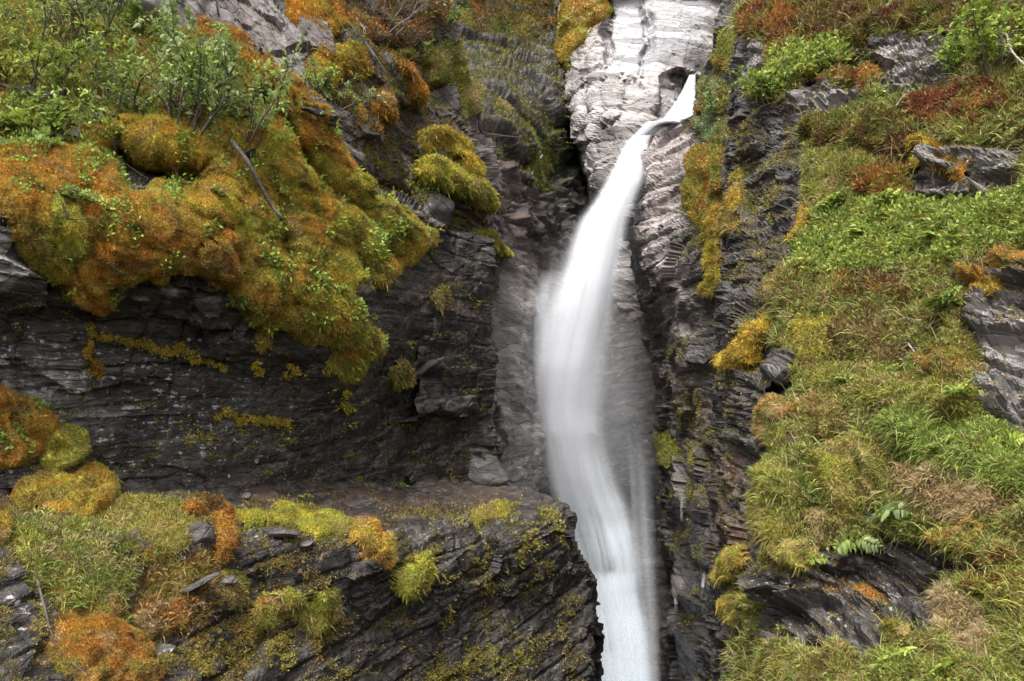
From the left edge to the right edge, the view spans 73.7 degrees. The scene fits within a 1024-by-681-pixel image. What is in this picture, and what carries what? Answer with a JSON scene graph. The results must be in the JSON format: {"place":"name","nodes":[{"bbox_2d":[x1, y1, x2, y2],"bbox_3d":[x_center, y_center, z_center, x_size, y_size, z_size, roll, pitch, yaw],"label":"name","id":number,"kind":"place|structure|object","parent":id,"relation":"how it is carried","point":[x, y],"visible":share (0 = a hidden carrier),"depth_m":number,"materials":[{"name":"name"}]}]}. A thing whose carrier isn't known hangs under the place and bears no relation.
{"place":"outdoors","nodes":[
{"label":"outdoors","id":0,"kind":"place"},
{"bbox_2d":[0,0,499,492],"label":"cliff","id":1,"kind":"structure","parent":0,"point":[53,343],"depth_m":6.51,"materials":[{"name":"stone"}]},
{"bbox_2d":[0,376,65,481],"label":"moss hummock","id":2,"kind":"object","parent":1,"relation":"on","point":[29,425],"visible":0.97,"depth_m":4.93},
{"bbox_2d":[0,0,130,89],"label":"willow shrub","id":3,"kind":"object","parent":1,"relation":"on","point":[9,54],"visible":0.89,"depth_m":5.84,"materials":[{"name":"green plant"}]},
{"bbox_2d":[26,0,135,52],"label":"willow shrub","id":4,"kind":"object","parent":1,"relation":"on","point":[88,10],"visible":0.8,"depth_m":6.45,"materials":[{"name":"green plant"}]},
{"bbox_2d":[15,35,179,117],"bbox_3d":[-3.460,-2.280,5.991,1.418,0.968,0.844,0,-4,0],"label":"willow shrub","id":5,"kind":"object","parent":1,"relation":"on","point":[136,72],"visible":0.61,"depth_m":5.94,"materials":[{"name":"green plant"}]},
{"bbox_2d":[0,134,202,316],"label":"moss mat","id":6,"kind":"object","parent":1,"relation":"on","point":[134,228],"visible":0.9,"depth_m":5.06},
{"bbox_2d":[5,83,104,142],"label":"willow shrub","id":7,"kind":"object","parent":6,"relation":"on","point":[54,115],"visible":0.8,"depth_m":5.44,"materials":[{"name":"green plant"}]},
{"bbox_2d":[48,194,88,260],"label":"moss cushion","id":8,"kind":"object","parent":6,"relation":"on","point":[74,240],"visible":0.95,"depth_m":4.79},
{"bbox_2d":[0,0,277,138],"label":"undergrowth","id":9,"kind":"object","parent":1,"relation":"on","point":[27,26],"visible":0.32,"depth_m":6.49,"materials":[{"name":"green plant"}]},
{"bbox_2d":[85,321,228,372],"bbox_3d":[-3.008,0.075,5.867,0.204,0.395,1.333,-3,-5,33],"label":"moss film","id":10,"kind":"object","parent":1,"relation":"attached to","point":[156,349],"visible":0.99,"depth_m":5.88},
{"bbox_2d":[84,0,247,135],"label":"willow shrub","id":11,"kind":"object","parent":1,"relation":"on","point":[193,66],"visible":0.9,"depth_m":6.01,"materials":[{"name":"green plant"}]},
{"bbox_2d":[78,91,257,179],"bbox_3d":[-3.028,-1.853,6.113,1.526,1.124,0.834,1,-4,-17],"label":"moss mat","id":12,"kind":"object","parent":1,"relation":"on","point":[146,140],"visible":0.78,"depth_m":5.98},
{"bbox_2d":[150,0,238,79],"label":"willow shrub","id":13,"kind":"object","parent":1,"relation":"on","point":[181,30],"visible":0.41,"depth_m":6.57,"materials":[{"name":"green plant"}]},
{"bbox_2d":[195,227,244,301],"bbox_3d":[-2.438,-0.683,5.726,0.347,0.710,0.637,-2,-4,25],"label":"moss cushion","id":14,"kind":"object","parent":1,"relation":"on","point":[219,257],"visible":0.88,"depth_m":5.64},
{"bbox_2d":[0,74,442,354],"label":"moss","id":15,"kind":"object","parent":1,"relation":"on","point":[35,239],"visible":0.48,"depth_m":5.72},
{"bbox_2d":[149,33,305,148],"bbox_3d":[-2.604,-2.267,6.321,1.515,0.940,0.662,0,-4,0],"label":"willow shrub","id":16,"kind":"object","parent":1,"relation":"on","point":[282,88],"visible":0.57,"depth_m":6.36,"materials":[{"name":"green plant"}]},
{"bbox_2d":[161,171,295,341],"bbox_3d":[-2.449,-0.782,6.045,1.329,1.657,1.146,2,-4,-27],"label":"moss mat","id":17,"kind":"object","parent":1,"relation":"attached to","point":[256,225],"visible":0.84,"depth_m":6.04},
{"bbox_2d":[171,14,290,89],"bbox_3d":[-3.230,-3.169,7.643,1.553,1.524,1.843,1,-4,-18],"label":"moss mat","id":18,"kind":"object","parent":1,"relation":"on","point":[247,47],"visible":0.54,"depth_m":7.15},
{"bbox_2d":[4,255,499,485],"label":"moss specks","id":19,"kind":"object","parent":1,"relation":"on","point":[409,342],"visible":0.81,"depth_m":6.32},
{"bbox_2d":[281,200,344,337],"bbox_3d":[-1.980,-0.739,6.823,0.529,1.560,1.259,-2,-5,28],"label":"moss mat","id":20,"kind":"object","parent":1,"relation":"attached to","point":[312,236],"visible":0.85,"depth_m":6.63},
{"bbox_2d":[242,105,384,245],"bbox_3d":[-2.006,-1.641,7.410,0.622,1.690,2.447,-2,-5,31],"label":"moss mat","id":21,"kind":"object","parent":1,"relation":"on","point":[295,174],"visible":0.75,"depth_m":6.85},
{"bbox_2d":[266,71,367,181],"bbox_3d":[-2.269,-2.408,8.150,1.210,1.596,2.432,0,-4,0],"label":"moss mat","id":22,"kind":"object","parent":1,"relation":"on","point":[324,135],"visible":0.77,"depth_m":7.31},
{"bbox_2d":[315,286,390,387],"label":"moss mat","id":23,"kind":"object","parent":1,"relation":"attached to","point":[349,362],"visible":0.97,"depth_m":7.17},
{"bbox_2d":[331,203,407,273],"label":"moss mat","id":24,"kind":"object","parent":1,"relation":"on","point":[361,253],"visible":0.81,"depth_m":7.70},
{"bbox_2d":[346,165,444,261],"bbox_3d":[-1.592,-1.694,9.278,1.061,1.352,3.696,-1,-4,14],"label":"moss mat","id":25,"kind":"object","parent":1,"relation":"on","point":[418,233],"visible":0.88,"depth_m":8.34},
{"bbox_2d":[419,185,454,226],"bbox_3d":[-1.223,-1.962,10.364,0.725,0.764,0.667,0,-4,0],"label":"boulder","id":26,"kind":"object","parent":1,"relation":"on","point":[438,206],"visible":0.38,"depth_m":10.17,"materials":[{"name":"stone"}]},
{"bbox_2d":[0,477,604,680],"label":"rock ledge","id":27,"kind":"object","parent":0,"point":[354,498],"visible":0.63,"depth_m":6.76,"materials":[{"name":"stone"}]},
{"bbox_2d":[0,460,126,521],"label":"moss hummock","id":28,"kind":"object","parent":27,"relation":"on","point":[90,489],"visible":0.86,"depth_m":4.72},
{"bbox_2d":[30,411,92,472],"bbox_3d":[-3.386,0.799,5.208,0.383,0.523,0.519,0,-4,0],"label":"moss hummock","id":29,"kind":"object","parent":28,"relation":"on","point":[68,446],"visible":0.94,"depth_m":5.06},
{"bbox_2d":[7,505,145,624],"bbox_3d":[-2.797,1.431,4.329,1.160,0.755,0.784,-3,-5,38],"label":"grass clump","id":30,"kind":"object","parent":27,"relation":"on","point":[43,535],"visible":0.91,"depth_m":4.20,"materials":[{"name":"green plant"}]},
{"bbox_2d":[39,577,177,680],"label":"moss mat","id":31,"kind":"object","parent":27,"relation":"on","point":[103,644],"visible":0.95,"depth_m":3.80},
{"bbox_2d":[94,487,215,571],"bbox_3d":[-2.644,1.346,5.030,1.042,0.531,1.331,3,-5,-34],"label":"moss mat","id":32,"kind":"object","parent":27,"relation":"on","point":[147,515],"visible":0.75,"depth_m":4.77,"materials":[{"name":"green plant"}]},
{"bbox_2d":[127,543,229,642],"bbox_3d":[-2.199,1.662,4.512,0.458,0.668,0.872,-2,-5,30],"label":"grass clump","id":33,"kind":"object","parent":27,"relation":"on","point":[160,603],"visible":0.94,"depth_m":4.48,"materials":[{"name":"brown plant"}]},
{"bbox_2d":[181,490,247,568],"bbox_3d":[-2.328,1.436,5.362,0.623,0.513,1.171,1,-4,-15],"label":"moss cushion","id":34,"kind":"object","parent":27,"relation":"on","point":[225,524],"visible":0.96,"depth_m":5.16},
{"bbox_2d":[214,564,252,622],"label":"grass clump","id":35,"kind":"object","parent":27,"relation":"on","point":[240,588],"visible":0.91,"depth_m":4.94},
{"bbox_2d":[127,520,373,680],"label":"moss specks","id":36,"kind":"object","parent":27,"relation":"on","point":[193,660],"visible":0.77,"depth_m":4.89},
{"bbox_2d":[247,580,309,634],"bbox_3d":[-1.801,2.050,5.227,0.277,0.435,0.670,-4,-5,43],"label":"moss cushion","id":37,"kind":"object","parent":27,"relation":"on","point":[270,611],"visible":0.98,"depth_m":5.17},
{"bbox_2d":[235,494,357,554],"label":"moss mat","id":38,"kind":"object","parent":27,"relation":"on","point":[310,518],"visible":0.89,"depth_m":5.76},
{"bbox_2d":[0,478,593,680],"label":"moss specks","id":39,"kind":"object","parent":27,"relation":"on","point":[36,658],"visible":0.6,"depth_m":5.66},
{"bbox_2d":[286,572,345,639],"bbox_3d":[-1.550,2.174,5.511,0.275,0.540,0.611,-3,-5,40],"label":"moss cushion","id":40,"kind":"object","parent":27,"relation":"on","point":[318,616],"visible":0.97,"depth_m":5.47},
{"bbox_2d":[343,515,399,571],"bbox_3d":[-1.285,1.837,6.254,0.535,0.508,1.039,1,-4,-12],"label":"moss cushion","id":41,"kind":"object","parent":27,"relation":"on","point":[379,545],"visible":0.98,"depth_m":5.92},
{"bbox_2d":[380,543,439,607],"bbox_3d":[-0.900,2.191,6.353,0.367,0.594,0.807,-3,-5,36],"label":"moss cushion","id":42,"kind":"object","parent":27,"relation":"on","point":[415,581],"visible":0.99,"depth_m":6.24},
{"bbox_2d":[417,628,558,680],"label":"moss film","id":43,"kind":"object","parent":27,"relation":"on","point":[477,668],"visible":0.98,"depth_m":7.18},
{"bbox_2d":[468,454,509,486],"bbox_3d":[-0.422,1.980,10.448,0.792,0.606,0.707,0,-4,0],"label":"boulder","id":44,"kind":"object","parent":27,"relation":"on","point":[489,470],"visible":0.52,"depth_m":10.20,"materials":[{"name":"stone"}]},
{"bbox_2d":[461,490,522,534],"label":"grass clump","id":45,"kind":"object","parent":27,"relation":"on","point":[481,514],"visible":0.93,"depth_m":8.20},
{"bbox_2d":[160,0,502,310],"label":"crag","id":46,"kind":"structure","parent":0,"point":[264,25],"depth_m":9.71,"materials":[{"name":"stone"}]},
{"bbox_2d":[276,0,352,38],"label":"moss mat","id":47,"kind":"object","parent":46,"relation":"on","point":[332,13],"visible":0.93,"depth_m":9.58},
{"bbox_2d":[303,29,373,89],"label":"moss mat","id":48,"kind":"object","parent":46,"relation":"on","point":[347,58],"visible":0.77,"depth_m":9.18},
{"bbox_2d":[297,56,393,111],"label":"willow shrub","id":49,"kind":"object","parent":46,"relation":"on","point":[325,93],"visible":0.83,"depth_m":8.82,"materials":[{"name":"green plant"}]},
{"bbox_2d":[345,0,452,52],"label":"heather patch","id":50,"kind":"object","parent":46,"relation":"on","point":[426,24],"visible":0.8,"depth_m":10.86,"materials":[{"name":"green plant"}]},
{"bbox_2d":[315,0,501,308],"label":"moss specks","id":51,"kind":"object","parent":46,"relation":"on","point":[416,138],"visible":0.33,"depth_m":10.22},
{"bbox_2d":[390,53,430,112],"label":"moss mat","id":52,"kind":"object","parent":46,"relation":"on","point":[417,87],"visible":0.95,"depth_m":10.54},
{"bbox_2d":[390,44,451,93],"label":"heath patch","id":53,"kind":"object","parent":46,"relation":"on","point":[437,73],"visible":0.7,"depth_m":11.39,"materials":[{"name":"green plant"}]},
{"bbox_2d":[408,152,501,221],"bbox_3d":[-0.870,-2.986,14.167,1.451,2.453,8.407,0,-4,0],"label":"moss brow","id":54,"kind":"object","parent":46,"relation":"on","point":[452,177],"visible":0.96,"depth_m":10.32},
{"bbox_2d":[416,123,494,178],"bbox_3d":[-0.931,-4.094,14.244,1.217,3.712,7.720,0,-4,0],"label":"moss brow","id":55,"kind":"object","parent":46,"relation":"attached to","point":[448,138],"visible":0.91,"depth_m":10.74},
{"bbox_2d":[434,36,484,118],"bbox_3d":[-1.186,-5.942,14.911,1.132,5.068,7.105,0,-4,-4],"label":"heath patch","id":56,"kind":"object","parent":46,"relation":"on","point":[455,58],"visible":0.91,"depth_m":12.58,"materials":[{"name":"green plant"}]},
{"bbox_2d":[398,0,670,680],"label":"ravine wall","id":57,"kind":"structure","parent":0,"point":[542,238],"depth_m":19.26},
{"bbox_2d":[458,0,558,50],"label":"heath patch","id":58,"kind":"object","parent":57,"relation":"attached to","point":[494,9],"visible":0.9,"depth_m":27.95,"materials":[{"name":"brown plant"}]},
{"bbox_2d":[459,0,584,205],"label":"moss specks","id":59,"kind":"object","parent":57,"relation":"attached to","point":[531,50],"visible":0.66,"depth_m":24.52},
{"bbox_2d":[520,110,572,198],"bbox_3d":[1.070,-5.880,22.512,0.997,4.788,9.306,-1,-4,15],"label":"fern patch","id":60,"kind":"object","parent":57,"relation":"attached to","point":[547,159],"visible":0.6,"depth_m":22.70,"materials":[{"name":"green plant"}]},
{"bbox_2d":[544,122,654,680],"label":"waterfall","id":61,"kind":"structure","parent":0,"point":[586,495],"depth_m":16.15,"materials":[{"name":"liquid"}]},
{"bbox_2d":[555,0,721,321],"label":"rock face","id":62,"kind":"object","parent":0,"point":[636,69],"visible":0.39,"depth_m":24.45},
{"bbox_2d":[554,0,626,72],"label":"heath patch","id":63,"kind":"object","parent":62,"relation":"on","point":[572,34],"visible":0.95,"depth_m":25.82,"materials":[{"name":"yellow plant"}]},
{"bbox_2d":[620,0,739,680],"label":"rock pillar","id":64,"kind":"object","parent":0,"point":[652,233],"visible":0.33,"depth_m":15.96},
{"bbox_2d":[650,428,689,477],"bbox_3d":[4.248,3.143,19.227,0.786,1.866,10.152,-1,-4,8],"label":"moss mat","id":65,"kind":"object","parent":64,"relation":"on","point":[664,444],"visible":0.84,"depth_m":17.08,"materials":[{"name":"green plant"}]},
{"bbox_2d":[653,67,724,680],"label":"moss specks","id":66,"kind":"object","parent":64,"relation":"attached to","point":[677,412],"visible":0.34,"depth_m":14.68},
{"bbox_2d":[680,198,723,251],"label":"moss mat","id":67,"kind":"object","parent":64,"relation":"on","point":[703,219],"visible":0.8,"depth_m":14.67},
{"bbox_2d":[678,140,727,212],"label":"mat","id":68,"kind":"object","parent":64,"relation":"attached to","point":[700,184],"visible":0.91,"depth_m":15.46,"materials":[{"name":"yellow plant"}]},
{"bbox_2d":[691,237,724,300],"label":"moss cushion","id":69,"kind":"object","parent":64,"relation":"on","point":[712,262],"visible":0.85,"depth_m":14.03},
{"bbox_2d":[687,63,730,157],"bbox_3d":[5.475,-6.673,19.515,1.550,5.916,9.102,-1,-4,9],"label":"willow patch","id":70,"kind":"object","parent":64,"relation":"on","point":[709,127],"visible":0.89,"depth_m":16.89,"materials":[{"name":"green plant"}]},
{"bbox_2d":[706,17,736,78],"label":"heath patch","id":71,"kind":"object","parent":64,"relation":"on","point":[721,56],"visible":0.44,"depth_m":17.16,"materials":[{"name":"green plant"}]},
{"bbox_2d":[699,31,1023,680],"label":"hillside","id":72,"kind":"structure","parent":0,"point":[794,605],"depth_m":6.64,"materials":[{"name":"stone"}]},
{"bbox_2d":[707,538,753,589],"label":"moss cushion","id":73,"kind":"object","parent":72,"relation":"on","point":[730,560],"visible":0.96,"depth_m":5.98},
{"bbox_2d":[715,572,749,632],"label":"moss cushion","id":74,"kind":"object","parent":72,"relation":"on","point":[724,605],"visible":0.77,"depth_m":5.97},
{"bbox_2d":[711,166,756,242],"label":"moss mat","id":75,"kind":"object","parent":72,"relation":"on","point":[727,219],"visible":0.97,"depth_m":10.34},
{"bbox_2d":[709,308,775,382],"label":"moss mat","id":76,"kind":"object","parent":72,"relation":"on","point":[742,351],"visible":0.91,"depth_m":7.46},
{"bbox_2d":[707,89,804,672],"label":"moss specks","id":77,"kind":"object","parent":72,"relation":"on","point":[751,207],"visible":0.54,"depth_m":9.04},
{"bbox_2d":[731,64,795,106],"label":"willow shrub","id":78,"kind":"object","parent":72,"relation":"on","point":[757,91],"visible":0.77,"depth_m":10.17,"materials":[{"name":"green plant"}]},
{"bbox_2d":[732,0,802,59],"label":"heather patch","id":79,"kind":"object","parent":72,"relation":"on","point":[779,26],"visible":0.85,"depth_m":11.00,"materials":[{"name":"brown plant"}]},
{"bbox_2d":[736,461,812,552],"bbox_3d":[2.050,1.305,5.722,0.494,0.755,1.942,0,-4,5],"label":"grass clump","id":80,"kind":"object","parent":72,"relation":"on","point":[768,487],"visible":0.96,"depth_m":4.98,"materials":[{"name":"green plant"}]},
{"bbox_2d":[740,532,822,580],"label":"grass clump","id":81,"kind":"object","parent":72,"relation":"on","point":[781,550],"visible":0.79,"depth_m":4.75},
{"bbox_2d":[737,389,844,455],"bbox_3d":[2.430,0.704,6.145,0.566,0.689,1.934,0,-4,0],"label":"grass clump","id":82,"kind":"object","parent":72,"relation":"on","point":[767,402],"visible":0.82,"depth_m":5.74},
{"bbox_2d":[741,635,860,680],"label":"grass clump","id":83,"kind":"object","parent":72,"relation":"on","point":[784,673],"visible":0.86,"depth_m":4.12,"materials":[{"name":"green plant"}]},
{"bbox_2d":[752,27,859,109],"bbox_3d":[4.229,-4.091,10.072,1.720,1.330,0.799,-3,-5,40],"label":"bilberry patch","id":84,"kind":"object","parent":72,"relation":"on","point":[836,49],"visible":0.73,"depth_m":9.90,"materials":[{"name":"green plant"}]},
{"bbox_2d":[784,312,831,368],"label":"moss cushion","id":85,"kind":"object","parent":72,"relation":"on","point":[808,324],"visible":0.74,"depth_m":6.19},
{"bbox_2d":[802,504,849,546],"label":"grass clump","id":86,"kind":"object","parent":72,"relation":"on","point":[819,516],"visible":0.63,"depth_m":4.75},
{"bbox_2d":[792,141,878,204],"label":"grass clump","id":87,"kind":"object","parent":72,"relation":"on","point":[834,165],"visible":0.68,"depth_m":8.16,"materials":[{"name":"green plant"}]},
{"bbox_2d":[789,0,889,44],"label":"heather patch","id":88,"kind":"object","parent":72,"relation":"on","point":[856,6],"visible":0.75,"depth_m":10.12,"materials":[{"name":"brown plant"}]},
{"bbox_2d":[805,430,889,510],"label":"grass clump","id":89,"kind":"object","parent":72,"relation":"on","point":[830,462],"visible":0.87,"depth_m":4.78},
{"bbox_2d":[795,100,919,152],"bbox_3d":[4.251,-2.514,8.365,0.688,1.353,2.358,1,-4,-7],"label":"heather patch","id":90,"kind":"object","parent":72,"relation":"on","point":[838,121],"visible":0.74,"depth_m":8.17,"materials":[{"name":"green plant"}]},
{"bbox_2d":[833,530,884,555],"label":"fern","id":91,"kind":"object","parent":72,"relation":"on","point":[846,544],"visible":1,"depth_m":4.58,"materials":[{"name":"green plant"}]},
{"bbox_2d":[709,0,1023,680],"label":"ground cover","id":92,"kind":"object","parent":72,"relation":"on","point":[1006,128],"visible":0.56,"depth_m":5.19,"materials":[{"name":"green plant"}]},
{"bbox_2d":[820,300,915,366],"bbox_3d":[3.045,-0.071,5.772,0.661,0.832,1.452,0,-4,0],"label":"heather patch","id":93,"kind":"object","parent":72,"relation":"on","point":[875,336],"visible":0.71,"depth_m":5.78,"materials":[{"name":"green plant"}]},
{"bbox_2d":[754,258,982,343],"bbox_3d":[3.180,-0.378,6.299,0.857,1.138,2.919,1,-4,-11],"label":"bilberry patch","id":94,"kind":"object","parent":72,"relation":"on","point":[821,297],"visible":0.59,"depth_m":6.05,"materials":[{"name":"green plant"}]},
{"bbox_2d":[824,264,920,306],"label":"heather patch","id":95,"kind":"object","parent":72,"relation":"on","point":[873,285],"visible":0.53,"depth_m":6.24,"materials":[{"name":"green plant"}]},
{"bbox_2d":[838,154,921,197],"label":"heather patch","id":96,"kind":"object","parent":72,"relation":"on","point":[865,181],"visible":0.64,"depth_m":7.38,"materials":[{"name":"green plant"}]},
{"bbox_2d":[742,37,1023,646],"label":"moss specks","id":97,"kind":"object","parent":72,"relation":"on","point":[1019,316],"visible":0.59,"depth_m":4.66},
{"bbox_2d":[785,357,981,426],"bbox_3d":[2.776,0.334,5.405,0.595,0.800,2.250,1,-4,-14],"label":"grass clump","id":98,"kind":"object","parent":72,"relation":"on","point":[940,400],"visible":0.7,"depth_m":4.99,"materials":[{"name":"green plant"}]},
{"bbox_2d":[783,175,1023,278],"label":"bilberry patch","id":99,"kind":"object","parent":72,"relation":"on","point":[1007,207],"visible":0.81,"depth_m":6.43,"materials":[{"name":"green plant"}]},
{"bbox_2d":[841,0,1023,49],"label":"heather patch","id":100,"kind":"object","parent":72,"relation":"on","point":[898,6],"visible":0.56,"depth_m":8.73,"materials":[{"name":"brown plant"}]},
{"bbox_2d":[844,612,1023,680],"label":"grass clump","id":101,"kind":"object","parent":72,"relation":"on","point":[1010,674],"visible":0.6,"depth_m":3.23,"materials":[{"name":"green plant"}]},
{"bbox_2d":[864,394,1023,502],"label":"grass clump","id":102,"kind":"object","parent":72,"relation":"on","point":[964,467],"visible":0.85,"depth_m":4.25,"materials":[{"name":"green plant"}]},
{"bbox_2d":[880,457,1009,530],"bbox_3d":[2.694,0.990,4.227,0.537,0.678,1.133,0,-4,0],"label":"grass clump","id":103,"kind":"object","parent":72,"relation":"on","point":[980,498],"visible":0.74,"depth_m":4.16,"materials":[{"name":"brown plant"}]},
{"bbox_2d":[920,137,974,189],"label":"moss cushion","id":104,"kind":"object","parent":72,"relation":"on","point":[955,173],"visible":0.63,"depth_m":6.62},
{"bbox_2d":[912,332,994,381],"bbox_3d":[3.130,0.142,4.865,0.493,0.543,0.737,0,-4,0],"label":"moss cushion","id":105,"kind":"object","parent":72,"relation":"on","point":[940,356],"visible":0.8,"depth_m":4.81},
{"bbox_2d":[919,514,988,566],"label":"clump","id":106,"kind":"object","parent":72,"relation":"on","point":[956,528],"visible":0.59,"depth_m":3.87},
{"bbox_2d":[898,73,1018,127],"bbox_3d":[4.644,-2.491,7.177,0.725,1.201,1.828,0,-4,0],"label":"heather patch","id":107,"kind":"object","parent":72,"relation":"on","point":[928,104],"visible":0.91,"depth_m":6.96,"materials":[{"name":"red plant"}]},
{"bbox_2d":[919,579,1000,660],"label":"grass clump","id":108,"kind":"object","parent":72,"relation":"on","point":[952,601],"visible":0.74,"depth_m":3.52,"materials":[{"name":"beige plant"}]},
{"bbox_2d":[926,25,996,76],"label":"birch shrub","id":109,"kind":"object","parent":72,"relation":"on","point":[953,46],"visible":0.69,"depth_m":7.39,"materials":[{"name":"green plant"}]},
{"bbox_2d":[953,261,1015,308],"bbox_3d":[3.503,-0.390,5.120,0.341,0.497,0.737,-1,-4,17],"label":"moss cushion","id":110,"kind":"object","parent":72,"relation":"on","point":[988,285],"visible":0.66,"depth_m":5.04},
{"bbox_2d":[949,0,1023,77],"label":"birch shrub","id":111,"kind":"object","parent":72,"relation":"on","point":[981,48],"visible":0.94,"depth_m":6.72,"materials":[{"name":"green plant"}]},
{"bbox_2d":[960,543,1023,598],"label":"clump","id":112,"kind":"object","parent":72,"relation":"on","point":[980,575],"visible":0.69,"depth_m":3.51,"materials":[{"name":"green plant"}]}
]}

